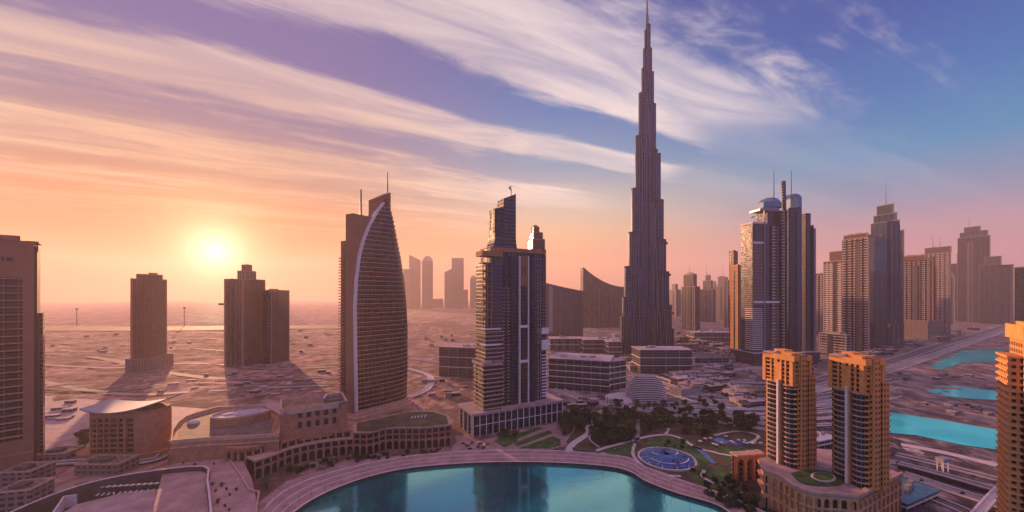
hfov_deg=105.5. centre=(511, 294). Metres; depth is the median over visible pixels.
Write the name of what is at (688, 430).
park tree
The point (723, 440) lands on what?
pool
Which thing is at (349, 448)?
window
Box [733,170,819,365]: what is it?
domed tower
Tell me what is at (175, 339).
desert track
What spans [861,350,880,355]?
building
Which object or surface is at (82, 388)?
desert track
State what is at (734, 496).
park tree
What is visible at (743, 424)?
park tree
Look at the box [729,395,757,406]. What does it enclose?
building
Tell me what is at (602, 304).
skyscraper
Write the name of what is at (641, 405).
street kerb
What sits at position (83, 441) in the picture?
park tree
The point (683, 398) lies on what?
ramp kerb
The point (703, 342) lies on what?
building
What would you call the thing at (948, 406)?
site hut
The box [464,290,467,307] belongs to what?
distant tower
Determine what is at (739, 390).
building
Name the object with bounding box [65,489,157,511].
court floor
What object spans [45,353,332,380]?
desert track
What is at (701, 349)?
building
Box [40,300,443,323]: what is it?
sea
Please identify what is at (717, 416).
park tree
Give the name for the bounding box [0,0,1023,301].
sky
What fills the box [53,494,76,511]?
ramp wall
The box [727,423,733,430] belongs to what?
park tree
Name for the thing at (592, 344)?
glass hall
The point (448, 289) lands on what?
distant tower
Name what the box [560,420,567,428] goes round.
park tree
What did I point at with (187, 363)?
desert track
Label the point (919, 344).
building
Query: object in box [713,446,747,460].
lawn
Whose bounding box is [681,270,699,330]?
apartment tower
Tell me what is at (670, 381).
ramp kerb
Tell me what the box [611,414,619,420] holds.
park tree
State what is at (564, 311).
skyscraper
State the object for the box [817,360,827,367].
building
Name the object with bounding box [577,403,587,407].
site hut
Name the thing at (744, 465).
gate pavilion
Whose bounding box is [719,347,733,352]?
building
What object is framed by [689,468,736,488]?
lawn
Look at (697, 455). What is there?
lawn
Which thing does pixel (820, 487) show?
podium building
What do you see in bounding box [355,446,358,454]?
window
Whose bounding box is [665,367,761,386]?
street kerb
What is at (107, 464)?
building
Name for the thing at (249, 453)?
window
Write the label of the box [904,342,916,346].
building
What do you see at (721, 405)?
park tree
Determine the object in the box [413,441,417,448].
window
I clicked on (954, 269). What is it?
glass tower
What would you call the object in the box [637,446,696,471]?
canopy circle
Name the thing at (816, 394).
street kerb
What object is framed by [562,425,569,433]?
park tree
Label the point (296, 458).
window
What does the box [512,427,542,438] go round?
lawn
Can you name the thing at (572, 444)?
path
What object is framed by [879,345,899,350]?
building
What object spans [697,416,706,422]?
park tree
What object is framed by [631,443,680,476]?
path
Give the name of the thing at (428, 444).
window
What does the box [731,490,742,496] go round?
park tree
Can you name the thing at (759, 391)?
building
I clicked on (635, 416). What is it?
park tree
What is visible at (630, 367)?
building
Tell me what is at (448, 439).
window
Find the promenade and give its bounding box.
[263,450,761,511]
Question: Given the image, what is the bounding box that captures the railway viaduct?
[897,463,990,493]
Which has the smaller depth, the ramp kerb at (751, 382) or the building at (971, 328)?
the ramp kerb at (751, 382)
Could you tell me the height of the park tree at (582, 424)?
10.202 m
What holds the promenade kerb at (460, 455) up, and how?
on the promenade
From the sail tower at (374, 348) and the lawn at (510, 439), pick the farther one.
the sail tower at (374, 348)
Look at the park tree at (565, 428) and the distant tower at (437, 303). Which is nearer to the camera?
the park tree at (565, 428)
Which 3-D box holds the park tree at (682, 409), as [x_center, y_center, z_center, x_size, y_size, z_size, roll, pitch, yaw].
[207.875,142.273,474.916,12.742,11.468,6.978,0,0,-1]
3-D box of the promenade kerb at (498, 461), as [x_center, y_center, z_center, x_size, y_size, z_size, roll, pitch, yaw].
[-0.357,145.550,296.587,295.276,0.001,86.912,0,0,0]
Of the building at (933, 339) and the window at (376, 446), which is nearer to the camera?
the window at (376, 446)
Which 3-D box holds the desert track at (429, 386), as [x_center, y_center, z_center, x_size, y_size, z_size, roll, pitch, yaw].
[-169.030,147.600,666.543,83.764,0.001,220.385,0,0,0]
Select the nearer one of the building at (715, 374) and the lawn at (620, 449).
the lawn at (620, 449)
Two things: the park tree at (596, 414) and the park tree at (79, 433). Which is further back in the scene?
the park tree at (596, 414)
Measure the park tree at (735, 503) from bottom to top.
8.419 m
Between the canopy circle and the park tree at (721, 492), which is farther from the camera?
the canopy circle
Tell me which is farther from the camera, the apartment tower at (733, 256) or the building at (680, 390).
the apartment tower at (733, 256)
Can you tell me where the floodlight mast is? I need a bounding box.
[1011,278,1011,322]
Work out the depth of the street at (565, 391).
536.45 m
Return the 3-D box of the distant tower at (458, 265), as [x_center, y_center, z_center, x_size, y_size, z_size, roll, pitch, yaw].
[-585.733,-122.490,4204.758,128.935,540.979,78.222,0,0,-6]
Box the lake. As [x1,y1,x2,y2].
[299,464,722,511]
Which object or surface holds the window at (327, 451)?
in the shopping palace
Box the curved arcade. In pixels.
[353,411,451,454]
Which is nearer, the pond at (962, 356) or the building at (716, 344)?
the pond at (962, 356)
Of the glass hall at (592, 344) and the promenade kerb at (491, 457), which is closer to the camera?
the promenade kerb at (491, 457)
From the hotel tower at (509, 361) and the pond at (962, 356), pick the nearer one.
the hotel tower at (509, 361)
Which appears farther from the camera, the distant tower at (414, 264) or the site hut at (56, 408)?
the distant tower at (414, 264)
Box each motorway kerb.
[632,325,1003,402]
[676,329,1004,411]
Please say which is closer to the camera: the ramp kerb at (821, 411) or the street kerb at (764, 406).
the ramp kerb at (821, 411)
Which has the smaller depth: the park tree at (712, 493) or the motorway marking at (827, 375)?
the park tree at (712, 493)
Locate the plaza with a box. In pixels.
[154,459,257,511]
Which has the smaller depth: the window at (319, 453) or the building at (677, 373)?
the window at (319, 453)
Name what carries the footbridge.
on the railway viaduct kerb at (945, 475)
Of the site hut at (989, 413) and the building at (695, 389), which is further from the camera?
the building at (695, 389)
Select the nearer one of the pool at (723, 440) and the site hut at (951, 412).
the pool at (723, 440)
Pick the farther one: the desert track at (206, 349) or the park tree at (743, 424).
the desert track at (206, 349)
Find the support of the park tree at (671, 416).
on the ground at (433, 325)
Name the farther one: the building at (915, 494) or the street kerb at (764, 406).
the street kerb at (764, 406)
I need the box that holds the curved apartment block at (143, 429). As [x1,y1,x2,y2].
[76,393,182,458]
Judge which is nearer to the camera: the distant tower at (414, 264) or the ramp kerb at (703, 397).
the ramp kerb at (703, 397)
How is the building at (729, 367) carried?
on the ground at (433, 325)
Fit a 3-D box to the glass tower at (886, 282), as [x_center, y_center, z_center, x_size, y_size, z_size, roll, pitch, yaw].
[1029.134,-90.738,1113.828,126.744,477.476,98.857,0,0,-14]
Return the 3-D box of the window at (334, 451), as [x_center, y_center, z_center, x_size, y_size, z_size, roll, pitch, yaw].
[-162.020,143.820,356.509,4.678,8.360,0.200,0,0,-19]
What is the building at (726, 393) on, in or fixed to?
on the ground at (433, 325)
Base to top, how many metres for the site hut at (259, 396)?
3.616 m
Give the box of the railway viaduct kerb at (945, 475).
[897,461,993,489]
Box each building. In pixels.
[0,461,55,488]
[0,477,55,511]
[36,445,85,460]
[73,454,139,475]
[619,356,631,361]
[626,363,634,370]
[668,370,691,378]
[669,385,691,396]
[670,375,694,384]
[674,343,685,346]
[678,380,704,389]
[678,383,701,394]
[683,378,706,380]
[689,343,699,346]
[689,346,700,351]
[691,366,708,369]
[693,369,720,373]
[694,376,714,380]
[697,373,713,377]
[698,345,714,350]
[698,347,709,350]
[700,340,710,344]
[702,364,724,368]
[703,383,723,392]
[708,372,726,376]
[709,343,723,346]
[710,367,724,370]
[712,376,730,380]
[718,370,735,377]
[719,341,729,345]
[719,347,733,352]
[721,363,733,370]
[721,389,744,396]
[723,382,744,387]
[723,387,749,395]
[726,354,735,360]
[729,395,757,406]
[733,370,756,379]
[736,397,765,407]
[740,385,765,397]
[745,396,765,406]
[757,449,903,511]
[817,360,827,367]
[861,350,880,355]
[863,351,876,354]
[870,348,884,350]
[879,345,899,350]
[881,350,893,355]
[904,340,915,342]
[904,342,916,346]
[911,340,925,345]
[913,343,922,346]
[930,335,948,341]
[930,337,938,341]
[951,335,961,337]
[967,327,979,329]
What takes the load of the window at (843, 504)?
in the podium building at (820, 487)
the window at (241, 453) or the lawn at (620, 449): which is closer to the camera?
the window at (241, 453)
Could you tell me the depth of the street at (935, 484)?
299.18 m
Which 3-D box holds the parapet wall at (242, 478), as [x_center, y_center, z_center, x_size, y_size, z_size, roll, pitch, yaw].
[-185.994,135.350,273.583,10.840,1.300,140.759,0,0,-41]
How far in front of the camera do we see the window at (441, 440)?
378.42 m
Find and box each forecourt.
[331,451,450,467]
[451,422,575,451]
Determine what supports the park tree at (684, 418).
on the ground at (433, 325)
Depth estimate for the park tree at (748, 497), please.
270.81 m
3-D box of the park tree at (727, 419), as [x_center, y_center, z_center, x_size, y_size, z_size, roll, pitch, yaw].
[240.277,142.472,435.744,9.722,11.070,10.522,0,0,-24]
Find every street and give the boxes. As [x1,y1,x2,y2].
[56,452,167,462]
[546,380,765,425]
[554,390,762,428]
[679,379,897,404]
[681,396,890,415]
[705,400,831,408]
[896,454,994,478]
[901,443,997,465]
[904,473,997,504]
[933,498,969,511]
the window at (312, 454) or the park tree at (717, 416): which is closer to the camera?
the window at (312, 454)
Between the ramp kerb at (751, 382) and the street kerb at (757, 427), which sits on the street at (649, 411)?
the street kerb at (757, 427)
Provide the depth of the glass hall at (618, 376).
606.94 m
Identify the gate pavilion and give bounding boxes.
[730,449,764,480]
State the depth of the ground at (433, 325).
668.88 m
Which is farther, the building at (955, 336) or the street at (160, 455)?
the building at (955, 336)
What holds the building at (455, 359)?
on the ground at (433, 325)
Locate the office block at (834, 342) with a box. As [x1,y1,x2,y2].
[819,332,851,355]
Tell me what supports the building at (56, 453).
on the ground at (433, 325)
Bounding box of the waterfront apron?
[258,459,384,511]
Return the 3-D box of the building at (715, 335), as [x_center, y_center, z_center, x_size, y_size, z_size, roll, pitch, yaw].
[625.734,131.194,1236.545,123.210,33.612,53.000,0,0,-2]
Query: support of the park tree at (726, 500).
on the ground at (433, 325)
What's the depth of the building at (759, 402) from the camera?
510.44 m
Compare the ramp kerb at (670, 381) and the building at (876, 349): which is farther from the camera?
the building at (876, 349)
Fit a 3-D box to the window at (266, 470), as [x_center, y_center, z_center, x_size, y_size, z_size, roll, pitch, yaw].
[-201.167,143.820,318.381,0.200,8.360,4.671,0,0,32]
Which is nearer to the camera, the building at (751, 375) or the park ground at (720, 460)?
the park ground at (720, 460)
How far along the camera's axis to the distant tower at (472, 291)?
4326.34 m
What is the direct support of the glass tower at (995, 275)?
on the ground at (433, 325)
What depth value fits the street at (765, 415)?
494.87 m
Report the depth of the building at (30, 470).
301.21 m
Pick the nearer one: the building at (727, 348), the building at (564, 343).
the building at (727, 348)
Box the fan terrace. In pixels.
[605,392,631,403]
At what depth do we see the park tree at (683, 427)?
411.70 m
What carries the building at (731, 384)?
on the ground at (433, 325)
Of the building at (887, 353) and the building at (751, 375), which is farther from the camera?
the building at (887, 353)
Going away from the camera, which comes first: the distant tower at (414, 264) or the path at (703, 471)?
the path at (703, 471)
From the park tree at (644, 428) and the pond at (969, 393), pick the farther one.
the pond at (969, 393)
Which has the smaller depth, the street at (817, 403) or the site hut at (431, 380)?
the street at (817, 403)
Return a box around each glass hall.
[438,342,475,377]
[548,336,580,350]
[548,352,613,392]
[579,336,619,352]
[604,339,621,356]
[610,357,626,390]
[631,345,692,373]
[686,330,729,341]
[693,352,729,363]
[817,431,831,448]
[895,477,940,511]
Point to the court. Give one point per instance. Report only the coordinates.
(919, 508)
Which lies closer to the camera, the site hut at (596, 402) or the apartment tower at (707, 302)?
the site hut at (596, 402)
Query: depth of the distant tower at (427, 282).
4017.12 m
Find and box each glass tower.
[868,188,903,348]
[951,263,956,319]
[957,224,989,322]
[979,256,1013,324]
[1014,266,1023,322]
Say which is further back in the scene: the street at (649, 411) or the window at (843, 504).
the street at (649, 411)
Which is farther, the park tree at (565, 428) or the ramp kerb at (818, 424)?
the ramp kerb at (818, 424)
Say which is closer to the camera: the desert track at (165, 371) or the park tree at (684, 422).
the park tree at (684, 422)
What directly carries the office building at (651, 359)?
on the ground at (433, 325)
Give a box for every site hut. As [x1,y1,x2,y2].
[45,413,61,418]
[45,416,61,419]
[50,406,68,410]
[55,416,71,420]
[60,407,77,412]
[63,400,75,403]
[254,394,265,398]
[427,379,436,382]
[427,392,435,396]
[444,392,451,397]
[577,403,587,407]
[578,397,587,400]
[588,400,598,406]
[943,403,952,408]
[945,410,957,414]
[954,410,963,415]
[970,404,981,408]
[974,407,983,411]
[983,411,993,415]
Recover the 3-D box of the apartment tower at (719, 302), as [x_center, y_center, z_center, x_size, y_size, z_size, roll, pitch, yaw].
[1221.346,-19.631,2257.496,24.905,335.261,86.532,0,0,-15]
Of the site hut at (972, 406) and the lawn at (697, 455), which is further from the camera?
the site hut at (972, 406)
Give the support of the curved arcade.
on the ground at (433, 325)
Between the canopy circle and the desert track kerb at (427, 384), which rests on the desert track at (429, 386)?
the desert track kerb at (427, 384)
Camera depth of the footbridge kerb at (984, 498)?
263.46 m
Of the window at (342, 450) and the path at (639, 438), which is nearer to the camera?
the window at (342, 450)
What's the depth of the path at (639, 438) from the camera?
388.02 m
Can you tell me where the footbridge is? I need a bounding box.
[975,489,997,511]
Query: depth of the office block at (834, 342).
919.85 m
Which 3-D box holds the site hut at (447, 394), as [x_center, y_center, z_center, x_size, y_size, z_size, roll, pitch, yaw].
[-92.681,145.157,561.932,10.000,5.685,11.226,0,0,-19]
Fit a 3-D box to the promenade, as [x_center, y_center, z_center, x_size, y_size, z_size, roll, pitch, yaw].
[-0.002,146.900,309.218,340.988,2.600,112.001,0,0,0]
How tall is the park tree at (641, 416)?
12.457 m
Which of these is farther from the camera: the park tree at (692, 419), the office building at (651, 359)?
the office building at (651, 359)
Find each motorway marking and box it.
[669,327,999,400]
[702,332,997,408]
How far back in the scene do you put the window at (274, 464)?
324.47 m
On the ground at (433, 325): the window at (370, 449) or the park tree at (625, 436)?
the park tree at (625, 436)
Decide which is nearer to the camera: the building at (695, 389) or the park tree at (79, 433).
the park tree at (79, 433)
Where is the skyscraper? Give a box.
[620,0,673,354]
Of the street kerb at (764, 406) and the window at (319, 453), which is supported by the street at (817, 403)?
the street kerb at (764, 406)
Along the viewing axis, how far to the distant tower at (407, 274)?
3879.59 m
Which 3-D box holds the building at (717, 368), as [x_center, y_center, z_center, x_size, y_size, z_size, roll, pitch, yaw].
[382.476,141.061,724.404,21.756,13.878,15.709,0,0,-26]
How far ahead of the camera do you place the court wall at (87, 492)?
278.25 m
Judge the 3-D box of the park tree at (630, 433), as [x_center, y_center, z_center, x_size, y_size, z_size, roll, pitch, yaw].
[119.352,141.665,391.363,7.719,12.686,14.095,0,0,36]
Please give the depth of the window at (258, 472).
313.56 m
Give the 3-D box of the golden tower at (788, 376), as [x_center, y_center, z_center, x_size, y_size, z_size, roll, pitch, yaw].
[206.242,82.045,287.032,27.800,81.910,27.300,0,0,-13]
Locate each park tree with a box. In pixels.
[73,431,88,437]
[77,438,88,447]
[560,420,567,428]
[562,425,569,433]
[579,422,586,430]
[590,431,597,440]
[592,411,599,419]
[610,436,615,444]
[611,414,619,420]
[621,433,630,439]
[624,427,635,436]
[626,429,634,439]
[629,414,638,419]
[639,412,645,421]
[640,425,647,433]
[651,417,661,426]
[667,414,675,424]
[678,406,687,413]
[678,424,687,432]
[680,417,688,421]
[682,420,692,425]
[685,404,693,412]
[685,427,691,434]
[687,416,695,423]
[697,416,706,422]
[698,423,708,432]
[703,408,713,414]
[706,489,715,496]
[711,412,720,421]
[717,402,725,409]
[717,488,726,496]
[720,495,731,500]
[721,417,731,422]
[724,498,730,507]
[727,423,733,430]
[727,499,741,507]
[728,493,736,499]
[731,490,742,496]
[733,412,742,418]
[738,421,749,430]
[741,493,754,501]
[745,414,753,419]
[747,420,757,424]
[747,504,756,511]
[750,412,759,419]
[750,493,760,501]
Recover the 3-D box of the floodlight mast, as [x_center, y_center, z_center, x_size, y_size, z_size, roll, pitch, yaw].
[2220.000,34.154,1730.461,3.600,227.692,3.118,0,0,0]
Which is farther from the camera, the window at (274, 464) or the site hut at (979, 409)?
the site hut at (979, 409)
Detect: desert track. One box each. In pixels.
[45,332,320,338]
[45,338,325,344]
[45,349,333,354]
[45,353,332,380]
[45,363,334,368]
[45,381,327,395]
[45,382,331,391]
[409,368,433,397]
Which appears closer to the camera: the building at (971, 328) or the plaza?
the plaza
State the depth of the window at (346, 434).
361.79 m
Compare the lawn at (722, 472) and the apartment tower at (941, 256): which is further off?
the apartment tower at (941, 256)
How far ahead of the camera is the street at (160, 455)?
342.27 m
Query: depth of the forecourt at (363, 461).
346.02 m
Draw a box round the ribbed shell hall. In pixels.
[625,374,666,401]
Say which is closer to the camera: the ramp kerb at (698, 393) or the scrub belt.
the ramp kerb at (698, 393)
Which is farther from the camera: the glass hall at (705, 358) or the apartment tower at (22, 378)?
the glass hall at (705, 358)
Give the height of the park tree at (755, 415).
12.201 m
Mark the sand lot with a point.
(60, 433)
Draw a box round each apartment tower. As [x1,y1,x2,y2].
[0,235,44,471]
[125,273,172,372]
[218,264,264,366]
[262,289,289,363]
[527,225,545,255]
[669,284,680,315]
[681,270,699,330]
[700,264,715,321]
[715,267,724,319]
[723,276,728,327]
[729,249,737,331]
[730,264,740,348]
[816,273,822,333]
[823,251,841,332]
[842,232,869,351]
[904,255,942,339]
[919,237,951,334]
[951,273,954,324]
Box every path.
[565,425,589,450]
[596,434,716,452]
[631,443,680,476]
[635,418,639,441]
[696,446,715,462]
[700,470,714,482]
[714,431,759,443]
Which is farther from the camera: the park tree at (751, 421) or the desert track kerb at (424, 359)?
the desert track kerb at (424, 359)
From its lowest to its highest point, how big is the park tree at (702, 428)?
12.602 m
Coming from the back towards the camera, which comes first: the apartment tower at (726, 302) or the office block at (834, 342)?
the apartment tower at (726, 302)
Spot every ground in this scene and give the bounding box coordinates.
[45,300,1009,511]
[567,407,766,503]
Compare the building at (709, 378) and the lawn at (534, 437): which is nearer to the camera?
the lawn at (534, 437)
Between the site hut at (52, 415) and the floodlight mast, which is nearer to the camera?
the site hut at (52, 415)
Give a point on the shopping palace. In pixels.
(261, 440)
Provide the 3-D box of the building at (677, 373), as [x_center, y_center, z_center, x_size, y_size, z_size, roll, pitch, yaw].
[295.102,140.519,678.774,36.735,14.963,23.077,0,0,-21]
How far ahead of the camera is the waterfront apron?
303.68 m
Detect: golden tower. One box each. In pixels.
[762,348,816,469]
[828,351,890,490]
[995,321,1023,511]
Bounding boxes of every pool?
[713,438,730,443]
[727,442,747,445]
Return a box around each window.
[240,452,243,460]
[247,451,251,462]
[256,468,260,478]
[264,465,268,475]
[272,462,275,472]
[294,455,298,463]
[301,453,306,461]
[309,451,314,459]
[317,450,322,458]
[325,448,329,456]
[332,447,337,455]
[340,447,344,454]
[344,432,349,436]
[347,446,351,454]
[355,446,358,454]
[367,445,372,453]
[374,444,377,452]
[380,442,384,450]
[387,441,391,448]
[394,441,398,448]
[407,441,411,448]
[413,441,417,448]
[420,440,424,447]
[426,440,431,447]
[433,439,437,447]
[440,438,443,446]
[446,438,449,445]
[824,499,827,507]
[833,500,836,507]
[841,500,845,508]
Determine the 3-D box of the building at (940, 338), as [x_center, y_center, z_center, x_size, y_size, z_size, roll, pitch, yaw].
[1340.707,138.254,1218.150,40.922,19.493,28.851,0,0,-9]
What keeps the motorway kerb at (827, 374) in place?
on the motorway at (910, 354)
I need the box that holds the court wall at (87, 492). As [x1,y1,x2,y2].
[10,465,212,511]
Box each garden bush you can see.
[704,480,711,487]
[725,476,732,483]
[728,485,735,490]
[742,483,749,491]
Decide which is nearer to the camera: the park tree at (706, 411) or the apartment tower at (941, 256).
the park tree at (706, 411)
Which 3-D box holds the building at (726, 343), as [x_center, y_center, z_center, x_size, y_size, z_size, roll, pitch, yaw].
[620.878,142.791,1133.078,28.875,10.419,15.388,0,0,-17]
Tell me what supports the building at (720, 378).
on the ground at (433, 325)
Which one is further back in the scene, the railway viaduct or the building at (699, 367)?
the building at (699, 367)
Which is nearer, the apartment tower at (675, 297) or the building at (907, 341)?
the building at (907, 341)
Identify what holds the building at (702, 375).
on the ground at (433, 325)
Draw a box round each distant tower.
[403,269,411,308]
[409,255,420,308]
[422,256,432,308]
[433,299,442,307]
[444,268,453,308]
[452,258,463,307]
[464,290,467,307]
[470,276,475,307]
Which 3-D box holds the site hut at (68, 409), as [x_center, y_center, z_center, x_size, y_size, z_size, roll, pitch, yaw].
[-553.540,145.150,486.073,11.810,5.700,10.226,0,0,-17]
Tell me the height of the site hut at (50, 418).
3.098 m
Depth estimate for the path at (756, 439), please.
411.65 m
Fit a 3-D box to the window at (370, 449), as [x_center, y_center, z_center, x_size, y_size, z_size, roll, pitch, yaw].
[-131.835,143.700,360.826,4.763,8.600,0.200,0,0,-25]
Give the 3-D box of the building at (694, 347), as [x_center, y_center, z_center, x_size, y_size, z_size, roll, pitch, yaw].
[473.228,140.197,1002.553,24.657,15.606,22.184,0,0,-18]
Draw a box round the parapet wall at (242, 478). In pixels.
[227,458,259,511]
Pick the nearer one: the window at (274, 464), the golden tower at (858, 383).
the golden tower at (858, 383)
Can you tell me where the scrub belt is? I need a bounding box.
[45,325,340,330]
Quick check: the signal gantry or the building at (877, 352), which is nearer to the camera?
the signal gantry
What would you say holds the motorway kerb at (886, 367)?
on the motorway at (924, 358)
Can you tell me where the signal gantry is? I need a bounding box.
[935,456,950,472]
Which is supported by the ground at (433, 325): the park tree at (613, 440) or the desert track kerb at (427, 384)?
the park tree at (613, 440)
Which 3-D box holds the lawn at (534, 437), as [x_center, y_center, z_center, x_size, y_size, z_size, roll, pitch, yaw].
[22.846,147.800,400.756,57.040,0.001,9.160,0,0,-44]
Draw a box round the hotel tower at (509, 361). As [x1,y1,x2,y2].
[457,186,564,436]
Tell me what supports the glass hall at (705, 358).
on the ground at (433, 325)
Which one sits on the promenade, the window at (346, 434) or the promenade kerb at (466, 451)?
the promenade kerb at (466, 451)
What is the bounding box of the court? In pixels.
[899,503,924,511]
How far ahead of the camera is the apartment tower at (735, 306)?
986.24 m
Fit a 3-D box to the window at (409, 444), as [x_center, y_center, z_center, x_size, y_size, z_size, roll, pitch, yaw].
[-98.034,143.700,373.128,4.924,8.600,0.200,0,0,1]
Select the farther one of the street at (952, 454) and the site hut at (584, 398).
the site hut at (584, 398)
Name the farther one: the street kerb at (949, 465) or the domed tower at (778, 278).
the domed tower at (778, 278)
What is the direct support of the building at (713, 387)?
on the ground at (433, 325)
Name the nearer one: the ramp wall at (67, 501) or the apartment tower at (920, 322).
the ramp wall at (67, 501)
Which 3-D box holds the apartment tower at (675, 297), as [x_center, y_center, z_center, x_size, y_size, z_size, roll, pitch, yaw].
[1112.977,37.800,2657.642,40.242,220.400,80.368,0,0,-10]
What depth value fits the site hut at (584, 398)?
537.11 m
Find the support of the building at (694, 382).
on the ground at (433, 325)
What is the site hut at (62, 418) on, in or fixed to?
on the ground at (433, 325)
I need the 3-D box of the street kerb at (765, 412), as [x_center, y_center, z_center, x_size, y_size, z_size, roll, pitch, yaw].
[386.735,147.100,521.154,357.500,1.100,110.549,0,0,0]
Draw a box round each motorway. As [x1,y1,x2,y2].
[666,325,1004,401]
[677,330,1004,408]
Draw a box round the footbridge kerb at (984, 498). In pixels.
[970,483,997,511]
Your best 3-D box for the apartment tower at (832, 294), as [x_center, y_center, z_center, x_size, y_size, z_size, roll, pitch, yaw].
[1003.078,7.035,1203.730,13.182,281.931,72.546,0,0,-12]
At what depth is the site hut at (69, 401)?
522.94 m
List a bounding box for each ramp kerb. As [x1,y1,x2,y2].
[652,374,720,392]
[661,381,765,399]
[665,387,765,405]
[666,392,762,408]
[716,403,831,409]
[716,409,831,414]
[717,413,831,419]
[719,418,831,426]
[732,381,765,383]
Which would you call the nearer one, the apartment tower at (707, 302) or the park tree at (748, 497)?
the park tree at (748, 497)
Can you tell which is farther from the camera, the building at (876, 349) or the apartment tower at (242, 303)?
the building at (876, 349)
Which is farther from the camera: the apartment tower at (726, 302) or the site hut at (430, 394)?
the apartment tower at (726, 302)
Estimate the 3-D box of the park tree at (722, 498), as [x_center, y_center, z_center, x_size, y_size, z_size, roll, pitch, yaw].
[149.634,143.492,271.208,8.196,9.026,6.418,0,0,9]
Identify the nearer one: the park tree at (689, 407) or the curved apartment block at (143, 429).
the curved apartment block at (143, 429)
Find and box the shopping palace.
[168,392,352,479]
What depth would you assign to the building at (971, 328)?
1623.18 m
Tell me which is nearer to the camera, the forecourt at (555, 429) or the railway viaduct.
the railway viaduct
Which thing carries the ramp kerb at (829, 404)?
on the ramp
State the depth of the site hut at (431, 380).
651.71 m
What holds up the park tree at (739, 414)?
on the ground at (433, 325)
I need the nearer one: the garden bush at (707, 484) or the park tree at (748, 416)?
the garden bush at (707, 484)
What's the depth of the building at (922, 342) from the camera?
1124.74 m
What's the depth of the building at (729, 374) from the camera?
698.68 m
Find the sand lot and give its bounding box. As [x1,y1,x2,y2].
[45,396,279,457]
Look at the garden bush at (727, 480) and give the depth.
304.98 m
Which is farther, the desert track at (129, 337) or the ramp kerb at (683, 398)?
the desert track at (129, 337)
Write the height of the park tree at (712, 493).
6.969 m
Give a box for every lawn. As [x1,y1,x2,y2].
[494,431,519,446]
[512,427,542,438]
[513,430,551,445]
[518,436,560,448]
[607,444,634,455]
[646,436,707,473]
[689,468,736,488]
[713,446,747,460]
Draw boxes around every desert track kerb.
[408,358,438,362]
[408,368,433,397]
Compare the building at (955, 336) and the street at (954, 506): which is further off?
the building at (955, 336)
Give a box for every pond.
[889,412,997,448]
[925,386,997,399]
[929,350,1004,369]
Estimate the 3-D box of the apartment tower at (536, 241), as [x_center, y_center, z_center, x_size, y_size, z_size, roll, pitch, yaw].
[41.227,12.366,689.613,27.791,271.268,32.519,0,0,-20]
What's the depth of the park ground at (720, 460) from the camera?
393.92 m
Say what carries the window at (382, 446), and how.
in the curved arcade
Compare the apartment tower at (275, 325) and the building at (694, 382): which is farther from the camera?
the apartment tower at (275, 325)
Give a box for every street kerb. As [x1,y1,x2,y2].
[56,453,167,464]
[546,378,765,425]
[551,389,765,430]
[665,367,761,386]
[680,378,901,405]
[681,386,899,409]
[687,393,901,417]
[895,452,997,480]
[902,471,996,507]
[930,497,970,511]
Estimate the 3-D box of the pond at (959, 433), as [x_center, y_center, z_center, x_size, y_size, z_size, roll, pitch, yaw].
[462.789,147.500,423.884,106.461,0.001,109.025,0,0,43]
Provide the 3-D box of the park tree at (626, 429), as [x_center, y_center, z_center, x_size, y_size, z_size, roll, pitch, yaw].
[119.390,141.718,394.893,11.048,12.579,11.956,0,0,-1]
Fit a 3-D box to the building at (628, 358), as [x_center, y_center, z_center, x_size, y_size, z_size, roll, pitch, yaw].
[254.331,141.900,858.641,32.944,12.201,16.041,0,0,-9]
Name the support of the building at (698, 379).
on the ground at (433, 325)
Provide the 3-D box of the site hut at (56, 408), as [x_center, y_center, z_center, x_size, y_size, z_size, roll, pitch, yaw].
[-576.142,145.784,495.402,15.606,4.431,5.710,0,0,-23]
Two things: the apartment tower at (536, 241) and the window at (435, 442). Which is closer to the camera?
the window at (435, 442)
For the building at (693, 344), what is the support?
on the ground at (433, 325)
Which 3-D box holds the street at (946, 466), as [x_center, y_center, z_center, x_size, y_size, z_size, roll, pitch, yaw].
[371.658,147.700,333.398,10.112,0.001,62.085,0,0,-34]
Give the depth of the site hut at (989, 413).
476.21 m
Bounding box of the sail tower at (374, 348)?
[338,172,413,421]
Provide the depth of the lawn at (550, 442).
383.16 m
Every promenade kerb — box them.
[261,450,764,511]
[272,454,715,511]
[282,457,740,511]
[293,461,729,511]
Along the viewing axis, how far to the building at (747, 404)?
506.32 m
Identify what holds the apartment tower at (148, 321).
on the ground at (433, 325)
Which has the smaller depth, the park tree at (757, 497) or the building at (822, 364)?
the park tree at (757, 497)

